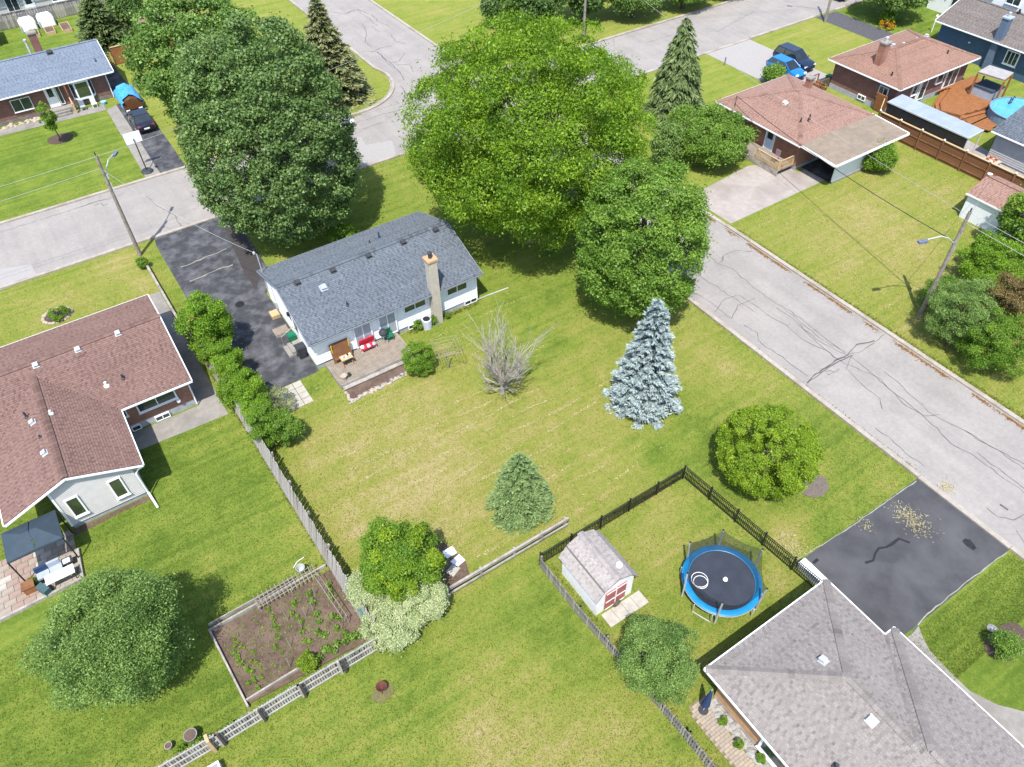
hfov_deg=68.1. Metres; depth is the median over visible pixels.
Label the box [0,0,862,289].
road
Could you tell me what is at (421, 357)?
round shrub
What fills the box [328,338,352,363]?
swing seat
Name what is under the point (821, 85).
entry stairs
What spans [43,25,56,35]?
raised bed
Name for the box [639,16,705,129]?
weeping conifer
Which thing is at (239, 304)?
drain cover
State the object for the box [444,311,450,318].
shrub
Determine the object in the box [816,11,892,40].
driveway
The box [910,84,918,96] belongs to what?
window
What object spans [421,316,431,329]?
air conditioner
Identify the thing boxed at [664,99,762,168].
garden tree
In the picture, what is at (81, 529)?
bare earth
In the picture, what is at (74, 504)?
window
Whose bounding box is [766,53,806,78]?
parked car
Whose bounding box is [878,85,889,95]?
window
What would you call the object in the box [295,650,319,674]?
shrub
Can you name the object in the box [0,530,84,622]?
patio
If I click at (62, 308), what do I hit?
shrub
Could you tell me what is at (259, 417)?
hedge bush
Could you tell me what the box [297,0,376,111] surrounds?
spruce tree
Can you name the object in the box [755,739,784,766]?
window
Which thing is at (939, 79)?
window
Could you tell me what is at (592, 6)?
street tree
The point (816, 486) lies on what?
mulch bed
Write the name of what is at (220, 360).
hedge bush
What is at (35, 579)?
shrub
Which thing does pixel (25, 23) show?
row cover
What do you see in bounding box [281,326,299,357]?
entry steps
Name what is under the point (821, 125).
power line
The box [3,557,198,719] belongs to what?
garden tree
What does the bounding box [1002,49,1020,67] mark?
window
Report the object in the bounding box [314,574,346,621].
bean frame
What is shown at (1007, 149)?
house
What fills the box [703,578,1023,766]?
house
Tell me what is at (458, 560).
stepping stone
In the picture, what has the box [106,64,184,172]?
driveway
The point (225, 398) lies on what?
hedge bush
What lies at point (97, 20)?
cedar tree
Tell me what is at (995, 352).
tall shrub
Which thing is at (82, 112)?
path
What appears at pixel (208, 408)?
path
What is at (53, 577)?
patio table
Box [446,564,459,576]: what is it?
stepping stone
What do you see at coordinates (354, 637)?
vegetable plant
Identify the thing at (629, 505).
metal fence
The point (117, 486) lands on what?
window
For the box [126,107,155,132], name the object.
parked car
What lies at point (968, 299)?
tall shrub
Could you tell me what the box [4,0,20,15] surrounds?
window
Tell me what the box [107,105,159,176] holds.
path
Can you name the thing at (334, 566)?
picket fence
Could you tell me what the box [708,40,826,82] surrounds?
driveway
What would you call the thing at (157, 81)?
maple tree
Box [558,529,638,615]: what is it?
garden shed
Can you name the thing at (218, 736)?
rail fence
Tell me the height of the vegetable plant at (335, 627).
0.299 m
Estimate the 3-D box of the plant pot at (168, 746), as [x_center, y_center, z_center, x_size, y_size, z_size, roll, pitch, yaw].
[-15.488,16.413,34.242,0.346,0.340,0.337,-26,51,-22]
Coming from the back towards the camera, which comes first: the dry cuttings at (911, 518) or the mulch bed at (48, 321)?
the mulch bed at (48, 321)
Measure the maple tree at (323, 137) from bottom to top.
17.077 m
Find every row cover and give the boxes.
[17,16,38,33]
[36,11,56,28]
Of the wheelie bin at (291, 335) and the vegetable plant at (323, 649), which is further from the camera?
the wheelie bin at (291, 335)
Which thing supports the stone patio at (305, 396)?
on the lawn at (32, 156)
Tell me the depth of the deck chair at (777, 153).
66.86 m
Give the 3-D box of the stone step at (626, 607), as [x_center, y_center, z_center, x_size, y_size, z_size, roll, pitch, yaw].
[5.771,11.483,38.637,2.460,0.050,0.800,-26,51,-22]
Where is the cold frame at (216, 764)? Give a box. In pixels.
[208,761,221,766]
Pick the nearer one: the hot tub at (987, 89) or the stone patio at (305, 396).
the stone patio at (305, 396)
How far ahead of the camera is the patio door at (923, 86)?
74.49 m
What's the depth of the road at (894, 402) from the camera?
49.38 m
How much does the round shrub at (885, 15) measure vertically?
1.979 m
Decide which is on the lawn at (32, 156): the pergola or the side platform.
the pergola
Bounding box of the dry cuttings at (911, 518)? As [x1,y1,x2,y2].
[890,493,940,542]
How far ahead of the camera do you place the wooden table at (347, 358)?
50.30 m
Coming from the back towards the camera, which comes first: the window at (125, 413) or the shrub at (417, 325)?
the shrub at (417, 325)
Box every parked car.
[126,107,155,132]
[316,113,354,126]
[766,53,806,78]
[773,42,815,70]
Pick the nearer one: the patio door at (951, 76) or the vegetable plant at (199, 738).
the vegetable plant at (199, 738)
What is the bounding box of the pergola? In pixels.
[968,65,1013,98]
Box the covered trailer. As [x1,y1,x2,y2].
[113,83,143,110]
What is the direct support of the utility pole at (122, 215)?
on the lawn at (32, 156)
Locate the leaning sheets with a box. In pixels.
[873,92,887,111]
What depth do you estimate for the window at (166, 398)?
47.04 m
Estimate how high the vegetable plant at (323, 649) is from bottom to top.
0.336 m
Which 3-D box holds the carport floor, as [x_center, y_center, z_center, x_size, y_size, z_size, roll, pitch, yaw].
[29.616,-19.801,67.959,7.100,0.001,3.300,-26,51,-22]
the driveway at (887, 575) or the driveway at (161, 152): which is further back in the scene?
the driveway at (161, 152)
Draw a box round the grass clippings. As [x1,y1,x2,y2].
[316,158,1023,556]
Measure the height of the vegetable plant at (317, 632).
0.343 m
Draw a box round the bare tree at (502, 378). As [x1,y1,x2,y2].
[461,300,557,398]
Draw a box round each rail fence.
[156,637,381,766]
[447,517,568,596]
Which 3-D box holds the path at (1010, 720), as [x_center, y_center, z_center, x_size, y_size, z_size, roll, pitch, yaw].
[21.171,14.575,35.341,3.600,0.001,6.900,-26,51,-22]
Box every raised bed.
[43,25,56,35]
[58,21,72,32]
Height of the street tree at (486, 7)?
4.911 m
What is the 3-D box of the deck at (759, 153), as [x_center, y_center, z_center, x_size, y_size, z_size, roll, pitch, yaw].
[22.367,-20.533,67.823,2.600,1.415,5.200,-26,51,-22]
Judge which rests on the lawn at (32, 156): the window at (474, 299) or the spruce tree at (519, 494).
the spruce tree at (519, 494)
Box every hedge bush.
[194,331,224,364]
[204,340,246,383]
[216,372,244,410]
[222,361,267,405]
[236,388,272,425]
[243,399,285,446]
[264,406,305,446]
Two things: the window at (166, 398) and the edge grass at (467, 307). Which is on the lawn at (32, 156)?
the edge grass at (467, 307)
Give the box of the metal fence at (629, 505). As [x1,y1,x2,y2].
[539,465,821,587]
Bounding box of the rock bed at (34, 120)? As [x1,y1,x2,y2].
[0,114,48,130]
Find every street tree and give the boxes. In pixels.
[104,0,151,29]
[477,0,516,27]
[501,0,567,36]
[565,0,612,21]
[604,0,665,17]
[662,0,705,8]
[855,0,945,17]
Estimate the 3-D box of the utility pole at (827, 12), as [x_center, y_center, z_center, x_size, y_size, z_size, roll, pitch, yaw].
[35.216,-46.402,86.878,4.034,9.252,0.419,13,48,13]
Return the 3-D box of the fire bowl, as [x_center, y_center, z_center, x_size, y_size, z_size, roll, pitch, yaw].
[-6.159,14.418,35.864,0.540,0.408,0.526,-26,51,-22]
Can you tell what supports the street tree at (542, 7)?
on the lawn at (32, 156)
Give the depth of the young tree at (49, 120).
70.48 m
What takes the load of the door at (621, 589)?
in the garden shed at (599, 573)
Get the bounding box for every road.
[0,0,736,224]
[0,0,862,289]
[248,52,1023,560]
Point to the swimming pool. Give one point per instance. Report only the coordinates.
(1000, 110)
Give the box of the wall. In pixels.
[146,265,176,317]
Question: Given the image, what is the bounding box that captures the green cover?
[35,582,51,596]
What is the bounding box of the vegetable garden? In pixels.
[208,564,367,708]
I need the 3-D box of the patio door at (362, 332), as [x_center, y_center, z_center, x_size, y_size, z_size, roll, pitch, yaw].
[-10.052,-3.352,51.185,1.310,2.010,0.120,-26,51,-22]
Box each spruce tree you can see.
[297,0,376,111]
[484,451,556,536]
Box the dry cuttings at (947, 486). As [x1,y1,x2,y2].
[937,476,957,494]
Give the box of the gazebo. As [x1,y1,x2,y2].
[1,510,78,581]
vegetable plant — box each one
[175,745,183,752]
[180,741,186,747]
[195,736,202,742]
[306,589,312,596]
[307,597,315,604]
[313,610,320,616]
[314,628,321,636]
[315,652,323,660]
[320,632,328,637]
[320,644,328,653]
[328,646,337,654]
[333,624,339,631]
[333,640,341,647]
[341,637,349,645]
[350,631,357,641]
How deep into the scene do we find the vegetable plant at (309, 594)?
39.26 m
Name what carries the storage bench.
on the driveway at (887, 575)
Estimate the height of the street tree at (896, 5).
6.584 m
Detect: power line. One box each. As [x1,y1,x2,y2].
[0,157,94,186]
[0,168,99,201]
[99,3,482,155]
[103,170,248,250]
[645,1,966,214]
[737,96,953,240]
[966,223,1023,255]
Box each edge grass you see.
[183,332,364,620]
[408,302,480,333]
[538,476,682,560]
[547,562,716,766]
[686,299,915,464]
[737,229,1023,418]
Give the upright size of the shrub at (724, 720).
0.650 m
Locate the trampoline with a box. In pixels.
[679,529,767,623]
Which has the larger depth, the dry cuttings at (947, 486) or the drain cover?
the drain cover
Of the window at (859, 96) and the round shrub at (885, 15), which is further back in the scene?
the round shrub at (885, 15)
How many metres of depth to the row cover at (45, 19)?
92.38 m
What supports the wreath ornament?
on the stone step at (626, 607)
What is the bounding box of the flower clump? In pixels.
[879,19,895,29]
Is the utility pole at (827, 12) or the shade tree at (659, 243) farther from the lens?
the utility pole at (827, 12)
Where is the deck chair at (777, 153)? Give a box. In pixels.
[771,149,780,162]
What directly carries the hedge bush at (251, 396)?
on the lawn at (32, 156)
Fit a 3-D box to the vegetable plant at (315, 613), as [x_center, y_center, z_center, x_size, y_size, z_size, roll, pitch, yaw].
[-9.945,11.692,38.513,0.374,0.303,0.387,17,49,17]
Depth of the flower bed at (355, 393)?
49.86 m
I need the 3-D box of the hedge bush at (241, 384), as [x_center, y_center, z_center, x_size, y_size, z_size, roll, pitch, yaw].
[-16.624,0.354,47.181,2.616,3.846,2.801,-26,51,-22]
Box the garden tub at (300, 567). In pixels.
[293,557,304,573]
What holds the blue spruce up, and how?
on the lawn at (32, 156)
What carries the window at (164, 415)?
in the house at (82, 399)
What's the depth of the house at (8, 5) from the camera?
94.47 m
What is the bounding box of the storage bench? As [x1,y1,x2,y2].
[797,558,825,585]
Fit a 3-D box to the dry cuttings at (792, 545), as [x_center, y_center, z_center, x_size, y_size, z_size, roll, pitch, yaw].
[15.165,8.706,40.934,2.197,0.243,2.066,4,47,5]
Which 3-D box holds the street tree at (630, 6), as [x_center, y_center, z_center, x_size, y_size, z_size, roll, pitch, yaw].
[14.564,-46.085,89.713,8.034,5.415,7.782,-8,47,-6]
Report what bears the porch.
on the path at (82, 112)
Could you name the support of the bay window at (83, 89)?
in the house at (80, 70)
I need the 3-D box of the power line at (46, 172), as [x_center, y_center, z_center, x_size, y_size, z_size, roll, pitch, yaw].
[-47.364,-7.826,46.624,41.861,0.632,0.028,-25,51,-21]
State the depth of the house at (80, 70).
76.17 m
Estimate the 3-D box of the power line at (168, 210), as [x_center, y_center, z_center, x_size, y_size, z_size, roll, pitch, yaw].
[-23.711,-12.244,53.465,13.470,2.827,0.028,21,50,20]
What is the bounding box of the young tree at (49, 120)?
[32,101,60,138]
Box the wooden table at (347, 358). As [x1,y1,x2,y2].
[339,352,353,367]
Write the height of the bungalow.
6.119 m
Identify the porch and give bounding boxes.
[50,85,77,117]
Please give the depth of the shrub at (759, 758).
33.22 m
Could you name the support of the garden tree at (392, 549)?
on the lawn at (32, 156)
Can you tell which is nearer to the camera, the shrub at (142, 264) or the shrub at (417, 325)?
the shrub at (417, 325)
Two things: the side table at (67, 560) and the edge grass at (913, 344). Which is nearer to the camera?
the side table at (67, 560)
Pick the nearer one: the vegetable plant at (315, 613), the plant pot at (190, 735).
the plant pot at (190, 735)
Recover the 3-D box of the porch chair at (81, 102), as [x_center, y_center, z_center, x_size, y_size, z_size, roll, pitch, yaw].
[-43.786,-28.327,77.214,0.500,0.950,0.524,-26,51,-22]
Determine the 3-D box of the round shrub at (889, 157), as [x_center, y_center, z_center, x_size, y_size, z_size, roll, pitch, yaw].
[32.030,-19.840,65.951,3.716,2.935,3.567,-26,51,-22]
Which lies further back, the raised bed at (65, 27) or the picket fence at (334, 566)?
the raised bed at (65, 27)
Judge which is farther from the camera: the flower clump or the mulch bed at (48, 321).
the flower clump
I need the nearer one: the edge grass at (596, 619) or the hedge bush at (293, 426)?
the edge grass at (596, 619)
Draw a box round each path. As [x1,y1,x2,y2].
[0,104,105,135]
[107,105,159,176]
[131,291,227,449]
[689,692,758,766]
[907,626,1023,745]
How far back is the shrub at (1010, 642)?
35.88 m
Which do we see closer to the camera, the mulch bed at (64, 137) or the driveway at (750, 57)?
the mulch bed at (64, 137)
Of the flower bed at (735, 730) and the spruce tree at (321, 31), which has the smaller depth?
the flower bed at (735, 730)
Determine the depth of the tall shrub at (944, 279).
52.93 m
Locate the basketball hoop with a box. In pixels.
[123,130,152,174]
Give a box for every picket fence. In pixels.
[184,324,374,635]
[540,555,715,766]
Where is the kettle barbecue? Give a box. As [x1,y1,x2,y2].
[378,328,386,343]
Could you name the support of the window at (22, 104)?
in the house at (80, 70)
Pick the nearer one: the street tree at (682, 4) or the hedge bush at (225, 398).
the hedge bush at (225, 398)
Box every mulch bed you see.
[41,306,72,324]
[47,133,72,143]
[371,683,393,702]
[799,475,828,497]
[984,622,1023,660]
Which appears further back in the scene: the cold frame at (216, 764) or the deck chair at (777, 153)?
the deck chair at (777, 153)
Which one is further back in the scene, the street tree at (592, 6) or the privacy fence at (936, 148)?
the street tree at (592, 6)
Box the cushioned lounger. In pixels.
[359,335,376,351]
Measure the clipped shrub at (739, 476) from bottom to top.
4.913 m
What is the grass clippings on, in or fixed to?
on the lawn at (32, 156)
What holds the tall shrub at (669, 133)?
on the lawn at (32, 156)
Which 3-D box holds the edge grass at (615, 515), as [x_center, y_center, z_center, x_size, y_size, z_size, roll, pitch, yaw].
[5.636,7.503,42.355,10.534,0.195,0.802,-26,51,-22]
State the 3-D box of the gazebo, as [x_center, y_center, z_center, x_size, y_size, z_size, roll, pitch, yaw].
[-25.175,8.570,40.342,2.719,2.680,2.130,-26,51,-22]
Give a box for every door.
[22,0,37,11]
[43,88,61,107]
[291,318,301,341]
[353,322,372,348]
[377,312,397,337]
[604,588,615,609]
[615,581,626,601]
[763,130,775,151]
[915,80,928,99]
[941,67,960,88]
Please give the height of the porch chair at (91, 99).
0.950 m
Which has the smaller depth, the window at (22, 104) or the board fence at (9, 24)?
the window at (22, 104)
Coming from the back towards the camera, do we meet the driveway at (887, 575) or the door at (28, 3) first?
the door at (28, 3)
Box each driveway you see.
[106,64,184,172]
[155,218,318,388]
[698,165,823,222]
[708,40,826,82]
[796,478,1008,634]
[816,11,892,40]
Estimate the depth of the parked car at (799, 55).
80.61 m
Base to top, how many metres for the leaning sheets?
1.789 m
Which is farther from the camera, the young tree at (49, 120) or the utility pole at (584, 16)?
the utility pole at (584, 16)
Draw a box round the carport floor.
[801,159,834,182]
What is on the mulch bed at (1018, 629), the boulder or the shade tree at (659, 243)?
the boulder
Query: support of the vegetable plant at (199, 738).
on the lawn at (32, 156)
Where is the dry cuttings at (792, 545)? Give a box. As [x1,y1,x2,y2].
[773,529,807,558]
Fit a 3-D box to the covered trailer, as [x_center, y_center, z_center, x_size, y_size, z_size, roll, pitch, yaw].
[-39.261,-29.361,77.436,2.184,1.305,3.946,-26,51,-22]
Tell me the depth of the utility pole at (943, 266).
49.70 m
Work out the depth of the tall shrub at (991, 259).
53.70 m
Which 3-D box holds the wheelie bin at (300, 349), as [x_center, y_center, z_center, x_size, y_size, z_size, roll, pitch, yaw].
[-14.339,-2.224,51.519,0.670,1.045,0.714,-26,51,-22]
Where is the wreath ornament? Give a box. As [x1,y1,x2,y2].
[613,600,620,606]
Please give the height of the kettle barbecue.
1.053 m
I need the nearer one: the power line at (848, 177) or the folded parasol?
the folded parasol
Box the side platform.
[272,324,289,337]
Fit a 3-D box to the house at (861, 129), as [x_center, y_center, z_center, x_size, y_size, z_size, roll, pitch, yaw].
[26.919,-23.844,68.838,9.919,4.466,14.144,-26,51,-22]
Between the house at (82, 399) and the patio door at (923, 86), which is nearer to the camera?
the house at (82, 399)
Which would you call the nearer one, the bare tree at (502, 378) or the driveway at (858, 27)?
the bare tree at (502, 378)
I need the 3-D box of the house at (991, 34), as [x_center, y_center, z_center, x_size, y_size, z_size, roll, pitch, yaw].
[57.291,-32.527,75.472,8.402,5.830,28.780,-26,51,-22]
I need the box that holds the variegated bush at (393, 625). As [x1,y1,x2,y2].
[342,567,450,657]
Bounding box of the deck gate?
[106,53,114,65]
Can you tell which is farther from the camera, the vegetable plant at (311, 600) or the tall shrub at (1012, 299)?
the tall shrub at (1012, 299)
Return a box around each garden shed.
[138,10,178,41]
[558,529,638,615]
[959,173,1023,238]
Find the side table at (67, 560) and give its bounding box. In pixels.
[61,555,74,566]
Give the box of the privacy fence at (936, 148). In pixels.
[878,109,1023,187]
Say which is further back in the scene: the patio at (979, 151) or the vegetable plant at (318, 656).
the patio at (979, 151)
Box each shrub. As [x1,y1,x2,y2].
[26,576,38,584]
[46,303,70,321]
[135,256,149,268]
[172,290,236,355]
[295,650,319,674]
[322,223,360,243]
[399,340,436,377]
[412,319,422,329]
[430,314,436,324]
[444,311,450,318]
[614,610,700,709]
[648,119,687,165]
[714,402,823,500]
[717,715,728,725]
[733,738,744,749]
[752,752,765,764]
[760,62,787,81]
[862,138,902,170]
[878,9,897,24]
[918,273,963,310]
[922,274,1002,345]
[953,305,1023,378]
[956,227,1023,291]
[977,270,1023,336]
[987,625,1023,661]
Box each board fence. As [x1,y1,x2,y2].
[0,0,106,30]
[109,41,172,64]
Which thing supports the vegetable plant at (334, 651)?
on the vegetable garden
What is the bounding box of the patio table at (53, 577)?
[44,563,77,589]
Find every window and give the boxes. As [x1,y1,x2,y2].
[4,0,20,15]
[9,96,34,113]
[63,495,89,518]
[68,78,95,99]
[106,476,130,500]
[122,410,129,417]
[131,423,141,431]
[135,390,178,414]
[154,411,170,421]
[403,299,426,314]
[446,282,467,297]
[464,297,476,305]
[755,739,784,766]
[857,94,865,100]
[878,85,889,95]
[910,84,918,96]
[934,74,944,84]
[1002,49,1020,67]
[1005,0,1021,7]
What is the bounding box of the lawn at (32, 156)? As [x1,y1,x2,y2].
[0,0,1023,766]
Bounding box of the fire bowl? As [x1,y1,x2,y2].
[376,681,386,693]
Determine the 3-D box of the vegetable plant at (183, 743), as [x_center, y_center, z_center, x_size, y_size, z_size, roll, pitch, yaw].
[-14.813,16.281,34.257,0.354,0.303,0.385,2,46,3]
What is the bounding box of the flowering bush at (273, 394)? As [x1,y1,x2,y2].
[264,384,295,411]
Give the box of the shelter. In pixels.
[885,94,983,152]
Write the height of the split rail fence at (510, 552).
0.980 m
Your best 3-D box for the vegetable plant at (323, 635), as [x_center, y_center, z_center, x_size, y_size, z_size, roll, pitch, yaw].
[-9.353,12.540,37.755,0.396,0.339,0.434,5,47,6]
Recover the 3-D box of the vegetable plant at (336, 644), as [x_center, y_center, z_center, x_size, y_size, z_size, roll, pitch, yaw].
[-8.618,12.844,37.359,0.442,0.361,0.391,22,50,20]
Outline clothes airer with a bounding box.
[430,335,461,368]
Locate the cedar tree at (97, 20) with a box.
[73,0,133,55]
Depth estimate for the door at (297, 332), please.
51.39 m
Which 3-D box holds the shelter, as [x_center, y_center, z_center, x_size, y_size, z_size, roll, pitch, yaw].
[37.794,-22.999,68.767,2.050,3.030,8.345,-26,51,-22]
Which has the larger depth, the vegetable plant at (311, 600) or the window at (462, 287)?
the window at (462, 287)
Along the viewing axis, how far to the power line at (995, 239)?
46.73 m
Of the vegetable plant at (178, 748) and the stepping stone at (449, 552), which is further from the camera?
the stepping stone at (449, 552)
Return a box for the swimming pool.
[985,97,1023,126]
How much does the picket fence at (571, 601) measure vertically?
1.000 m
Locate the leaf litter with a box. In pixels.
[708,217,1023,431]
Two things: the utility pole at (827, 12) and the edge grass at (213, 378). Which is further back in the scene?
the utility pole at (827, 12)
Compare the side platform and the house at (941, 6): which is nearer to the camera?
the side platform
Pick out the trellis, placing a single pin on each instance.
(286, 587)
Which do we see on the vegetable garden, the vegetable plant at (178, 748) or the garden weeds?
the garden weeds
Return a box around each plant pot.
[164,741,172,750]
[183,728,197,742]
[340,373,346,380]
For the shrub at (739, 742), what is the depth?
33.61 m
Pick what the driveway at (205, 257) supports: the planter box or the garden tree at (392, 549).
the planter box
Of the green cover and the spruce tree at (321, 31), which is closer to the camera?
the green cover
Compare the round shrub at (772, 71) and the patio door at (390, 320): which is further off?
the round shrub at (772, 71)
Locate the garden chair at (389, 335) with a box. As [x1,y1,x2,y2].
[385,327,393,341]
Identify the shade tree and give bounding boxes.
[390,0,664,256]
[572,151,717,318]
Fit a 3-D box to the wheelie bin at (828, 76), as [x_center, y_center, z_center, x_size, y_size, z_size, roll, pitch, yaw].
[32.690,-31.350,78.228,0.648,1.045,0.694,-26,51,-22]
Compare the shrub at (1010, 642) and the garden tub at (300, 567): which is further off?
the garden tub at (300, 567)
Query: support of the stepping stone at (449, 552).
on the bare earth at (451, 579)
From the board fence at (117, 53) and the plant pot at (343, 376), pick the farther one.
the board fence at (117, 53)
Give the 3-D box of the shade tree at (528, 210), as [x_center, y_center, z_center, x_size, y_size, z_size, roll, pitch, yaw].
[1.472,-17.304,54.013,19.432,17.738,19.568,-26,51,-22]
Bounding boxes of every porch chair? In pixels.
[78,100,85,109]
[89,97,97,107]
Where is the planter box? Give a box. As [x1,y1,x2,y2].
[269,309,280,319]
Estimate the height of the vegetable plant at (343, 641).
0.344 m
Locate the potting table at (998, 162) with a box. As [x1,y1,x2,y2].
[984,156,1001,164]
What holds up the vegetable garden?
on the lawn at (32, 156)
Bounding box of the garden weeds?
[221,575,358,697]
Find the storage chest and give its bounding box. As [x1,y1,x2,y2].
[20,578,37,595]
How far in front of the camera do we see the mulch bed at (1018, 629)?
37.24 m
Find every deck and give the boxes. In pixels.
[325,332,413,389]
[738,139,794,175]
[932,76,997,130]
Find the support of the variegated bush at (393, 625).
on the lawn at (32, 156)
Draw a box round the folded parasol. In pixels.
[698,690,712,714]
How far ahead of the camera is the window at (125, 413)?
46.31 m
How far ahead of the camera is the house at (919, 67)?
74.59 m
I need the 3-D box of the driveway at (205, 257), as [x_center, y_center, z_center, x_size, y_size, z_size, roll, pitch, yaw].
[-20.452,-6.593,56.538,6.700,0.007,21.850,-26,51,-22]
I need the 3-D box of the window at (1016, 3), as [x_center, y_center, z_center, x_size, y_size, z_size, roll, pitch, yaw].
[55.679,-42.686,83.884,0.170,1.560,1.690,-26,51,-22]
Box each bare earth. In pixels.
[74,496,156,536]
[425,540,468,592]
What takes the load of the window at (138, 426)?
in the house at (82, 399)
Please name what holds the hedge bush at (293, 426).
on the lawn at (32, 156)
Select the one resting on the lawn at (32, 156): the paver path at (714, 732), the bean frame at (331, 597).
the paver path at (714, 732)
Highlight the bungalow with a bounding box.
[252,211,507,368]
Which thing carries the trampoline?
on the lawn at (32, 156)
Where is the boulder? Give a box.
[987,624,996,632]
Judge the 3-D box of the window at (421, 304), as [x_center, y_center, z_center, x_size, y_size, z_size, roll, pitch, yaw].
[-6.710,-5.383,52.286,1.790,0.760,0.170,-26,51,-22]
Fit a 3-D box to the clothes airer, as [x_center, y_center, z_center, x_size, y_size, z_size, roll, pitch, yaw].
[-4.256,-1.727,50.108,1.794,2.066,1.794,-13,47,-11]
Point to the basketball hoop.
(132, 137)
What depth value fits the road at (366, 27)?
87.23 m
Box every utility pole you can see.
[93,151,141,255]
[582,0,586,38]
[823,0,831,22]
[917,208,972,317]
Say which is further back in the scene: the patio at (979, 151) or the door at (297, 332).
the patio at (979, 151)
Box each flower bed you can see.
[344,365,407,403]
[710,699,771,766]
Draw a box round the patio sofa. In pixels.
[33,557,64,582]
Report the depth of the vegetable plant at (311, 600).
38.95 m
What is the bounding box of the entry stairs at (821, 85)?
[813,73,829,89]
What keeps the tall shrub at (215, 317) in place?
on the lawn at (32, 156)
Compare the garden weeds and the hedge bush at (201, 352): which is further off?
the hedge bush at (201, 352)
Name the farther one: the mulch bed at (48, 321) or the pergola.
the pergola
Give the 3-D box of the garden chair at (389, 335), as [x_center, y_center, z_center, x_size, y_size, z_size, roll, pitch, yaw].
[-8.456,-3.382,52.013,0.470,0.920,0.524,-26,51,-22]
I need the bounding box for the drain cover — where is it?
[235,301,243,306]
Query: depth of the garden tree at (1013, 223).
55.53 m
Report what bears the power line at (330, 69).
attached to the utility pole at (122, 215)
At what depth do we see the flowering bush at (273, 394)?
47.73 m
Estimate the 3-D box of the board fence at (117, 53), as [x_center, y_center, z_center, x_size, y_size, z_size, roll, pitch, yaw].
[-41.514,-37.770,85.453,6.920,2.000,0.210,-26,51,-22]
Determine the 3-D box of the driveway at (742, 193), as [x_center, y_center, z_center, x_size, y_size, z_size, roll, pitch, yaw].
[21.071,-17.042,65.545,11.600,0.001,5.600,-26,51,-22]
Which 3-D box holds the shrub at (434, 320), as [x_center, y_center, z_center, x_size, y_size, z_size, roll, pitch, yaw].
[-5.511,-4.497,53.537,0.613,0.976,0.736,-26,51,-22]
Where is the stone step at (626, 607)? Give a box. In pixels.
[601,590,648,627]
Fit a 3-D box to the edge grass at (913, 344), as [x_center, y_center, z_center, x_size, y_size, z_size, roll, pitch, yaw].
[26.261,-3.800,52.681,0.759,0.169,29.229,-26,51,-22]
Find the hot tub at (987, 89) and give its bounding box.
[970,79,1005,100]
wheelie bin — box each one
[286,331,296,343]
[293,341,307,358]
[824,74,831,85]
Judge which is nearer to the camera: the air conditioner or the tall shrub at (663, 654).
the tall shrub at (663, 654)
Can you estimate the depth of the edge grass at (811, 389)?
48.49 m
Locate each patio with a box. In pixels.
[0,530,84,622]
[270,380,312,410]
[963,141,1023,183]
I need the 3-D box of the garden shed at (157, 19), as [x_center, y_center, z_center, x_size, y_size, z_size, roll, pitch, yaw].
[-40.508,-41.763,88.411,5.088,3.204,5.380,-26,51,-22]
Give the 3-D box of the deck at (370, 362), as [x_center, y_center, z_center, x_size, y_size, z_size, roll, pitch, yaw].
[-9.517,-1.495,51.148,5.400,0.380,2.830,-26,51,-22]
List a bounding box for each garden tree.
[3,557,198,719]
[354,513,447,611]
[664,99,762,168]
[993,181,1023,246]
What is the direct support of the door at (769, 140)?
in the house at (861, 129)
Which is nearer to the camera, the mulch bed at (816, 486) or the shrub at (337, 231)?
the mulch bed at (816, 486)
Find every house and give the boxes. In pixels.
[0,0,78,19]
[0,30,114,126]
[0,294,197,527]
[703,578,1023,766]
[715,74,909,183]
[828,29,980,111]
[926,0,1023,12]
[935,0,1023,82]
[987,105,1023,173]
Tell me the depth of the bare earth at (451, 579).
40.33 m
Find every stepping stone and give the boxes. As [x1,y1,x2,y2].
[442,546,456,557]
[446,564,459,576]
[450,554,464,565]
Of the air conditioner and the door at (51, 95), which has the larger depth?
the door at (51, 95)
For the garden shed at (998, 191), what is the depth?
59.95 m
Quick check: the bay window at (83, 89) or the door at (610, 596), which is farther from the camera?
the bay window at (83, 89)
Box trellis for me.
[252,564,319,610]
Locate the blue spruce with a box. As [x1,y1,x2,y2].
[601,298,683,429]
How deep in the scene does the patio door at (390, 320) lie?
51.79 m
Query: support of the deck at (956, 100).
on the lawn at (32, 156)
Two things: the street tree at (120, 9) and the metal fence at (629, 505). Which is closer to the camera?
the metal fence at (629, 505)
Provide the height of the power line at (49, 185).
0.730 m
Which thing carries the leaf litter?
on the road at (894, 402)
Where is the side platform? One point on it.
(280, 331)
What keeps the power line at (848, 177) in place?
attached to the utility pole at (943, 266)
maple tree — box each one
[117,0,271,133]
[165,6,366,247]
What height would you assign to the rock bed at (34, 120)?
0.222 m

